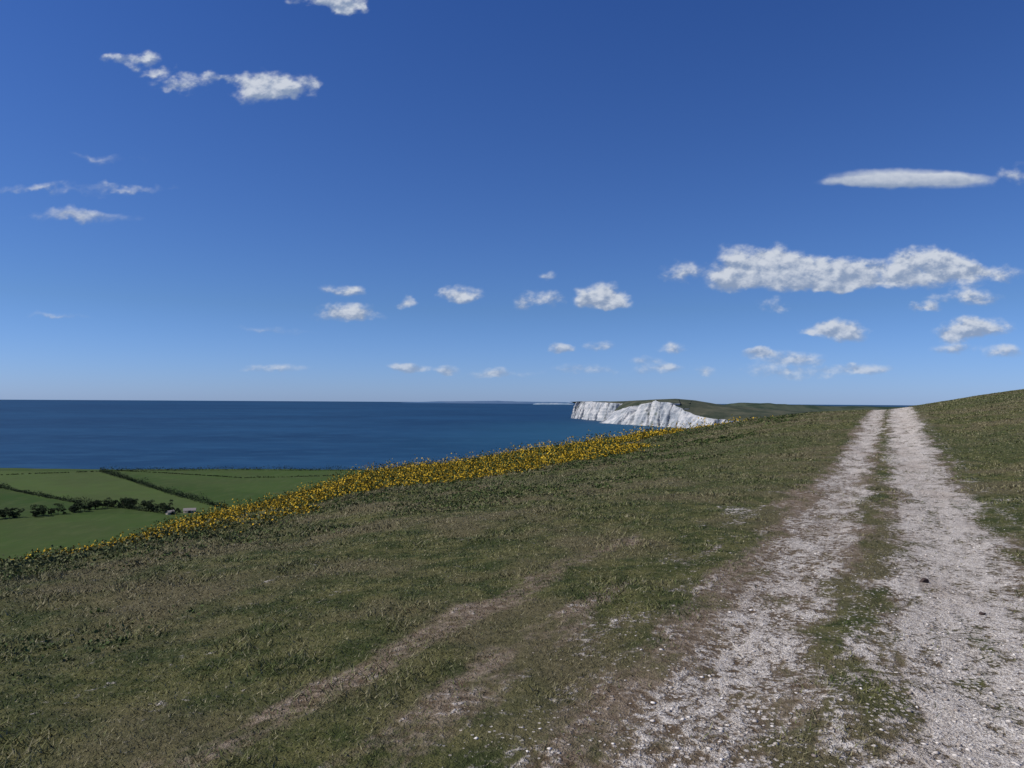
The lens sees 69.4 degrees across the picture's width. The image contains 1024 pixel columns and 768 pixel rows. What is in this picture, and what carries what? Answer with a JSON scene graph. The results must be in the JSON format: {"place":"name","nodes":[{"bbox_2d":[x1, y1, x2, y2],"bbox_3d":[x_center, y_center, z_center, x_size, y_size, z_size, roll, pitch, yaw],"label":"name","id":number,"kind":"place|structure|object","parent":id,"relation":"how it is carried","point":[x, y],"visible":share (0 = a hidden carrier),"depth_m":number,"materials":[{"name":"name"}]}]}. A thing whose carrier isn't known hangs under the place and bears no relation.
{"place":"outdoors","nodes":[
{"label":"outdoors","id":0,"kind":"place"},
{"bbox_2d":[0,468,368,559],"bbox_3d":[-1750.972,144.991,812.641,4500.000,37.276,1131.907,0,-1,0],"label":"farm fields","id":1,"kind":"structure","parent":0,"point":[24,532],"depth_m":946.63,"materials":[{"name":"green plant"}]},
{"bbox_2d":[1,471,100,474],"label":"field hedge","id":2,"kind":"object","parent":1,"relation":"on","point":[48,472],"visible":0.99,"depth_m":1243.62,"materials":[{"name":"green plant"}]},
{"bbox_2d":[0,482,179,514],"bbox_3d":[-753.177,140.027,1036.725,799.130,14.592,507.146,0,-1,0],"label":"field hedge","id":3,"kind":"object","parent":1,"relation":"on","point":[4,486],"visible":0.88,"depth_m":881.12,"materials":[{"name":"green plant"}]},
{"bbox_2d":[0,497,180,518],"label":"tree clump","id":4,"kind":"object","parent":1,"relation":"on","point":[75,506],"visible":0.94,"depth_m":802.61,"materials":[{"name":"green plant"}]},
{"bbox_2d":[99,467,228,508],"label":"field hedge","id":5,"kind":"object","parent":1,"relation":"on","point":[127,477],"visible":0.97,"depth_m":982.47,"materials":[{"name":"green plant"}]},
{"bbox_2d":[165,510,174,514],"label":"farm barn","id":6,"kind":"structure","parent":1,"relation":"on","point":[169,512],"depth_m":787.11,"materials":[{"name":"grey"}]},
{"bbox_2d":[183,508,196,512],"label":"farm barn","id":7,"kind":"structure","parent":1,"relation":"on","point":[188,510],"depth_m":800.77,"materials":[{"name":"grey"}]},
{"bbox_2d":[115,469,357,477],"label":"field hedge","id":8,"kind":"object","parent":1,"relation":"on","point":[224,476],"visible":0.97,"depth_m":1210.64,"materials":[{"name":"green plant"}]},
{"bbox_2d":[102,464,388,470],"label":"field hedge","id":9,"kind":"object","parent":1,"relation":"on","point":[182,469],"visible":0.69,"depth_m":1310.95,"materials":[{"name":"green plant"}]},
{"bbox_2d":[0,400,912,469],"bbox_3d":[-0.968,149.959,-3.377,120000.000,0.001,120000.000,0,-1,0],"label":"sea","id":10,"kind":"structure","parent":0,"point":[87,434],"depth_m":3387.31,"materials":[{"name":"liquid"}]},
{"bbox_2d":[402,401,573,403],"bbox_3d":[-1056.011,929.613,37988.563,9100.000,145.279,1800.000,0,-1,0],"label":"distant coast","id":11,"kind":"structure","parent":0,"point":[504,402],"depth_m":37359.70},
{"bbox_2d":[0,389,1023,767],"bbox_3d":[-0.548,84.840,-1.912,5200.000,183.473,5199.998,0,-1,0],"label":"grass hillside","id":12,"kind":"structure","parent":0,"point":[440,751],"depth_m":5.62,"materials":[{"name":"green plant"}]},
{"bbox_2d":[0,414,772,574],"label":"gorse thicket","id":13,"kind":"object","parent":12,"relation":"on","point":[573,451],"visible":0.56,"depth_m":35.45,"materials":[{"name":"yellow plant"}]},
{"bbox_2d":[0,411,826,680],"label":"heath scrub","id":14,"kind":"object","parent":12,"relation":"on","point":[618,456],"visible":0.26,"depth_m":17.68,"materials":[{"name":"green plant"}]},
{"bbox_2d":[0,0,1023,404],"label":"sky","id":15,"kind":"structure","parent":0,"point":[490,149],"materials":[{"name":"blue"}]},
{"bbox_2d":[533,403,572,404],"bbox_3d":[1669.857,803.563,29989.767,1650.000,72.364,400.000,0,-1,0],"label":"chalk cliff","id":16,"kind":"structure","parent":0,"point":[552,404],"depth_m":29819.32,"materials":[{"name":"white stone"}]},
{"bbox_2d":[571,399,820,427],"bbox_3d":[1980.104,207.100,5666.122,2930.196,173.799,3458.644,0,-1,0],"label":"chalk headland","id":17,"kind":"structure","parent":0,"point":[655,412],"depth_m":4589.09,"materials":[{"name":"white stone"}]},
{"bbox_2d":[445,406,1023,767],"bbox_3d":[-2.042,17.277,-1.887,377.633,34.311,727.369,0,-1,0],"label":"chalk track","id":18,"kind":"structure","parent":0,"point":[806,646],"depth_m":4.94,"materials":[{"name":"white gravel"}]},
{"bbox_2d":[421,418,1023,767],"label":"chalk stones","id":19,"kind":"object","parent":18,"relation":"on","point":[820,730],"visible":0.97,"depth_m":4.17,"materials":[{"name":"white stone"}]},
{"bbox_2d":[919,578,928,582],"bbox_3d":[3.740,1.786,6.715,0.089,0.054,0.066,1,-1,-14],"label":"flint stone","id":20,"kind":"object","parent":18,"relation":"on","point":[924,580],"visible":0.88,"depth_m":6.69,"materials":[{"name":"black stone"}]},
{"bbox_2d":[725,403,903,410],"bbox_3d":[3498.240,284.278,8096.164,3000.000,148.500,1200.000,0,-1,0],"label":"distant hill","id":21,"kind":"structure","parent":0,"point":[794,407],"depth_m":7775.26,"materials":[{"name":"green plant"}]}
]}

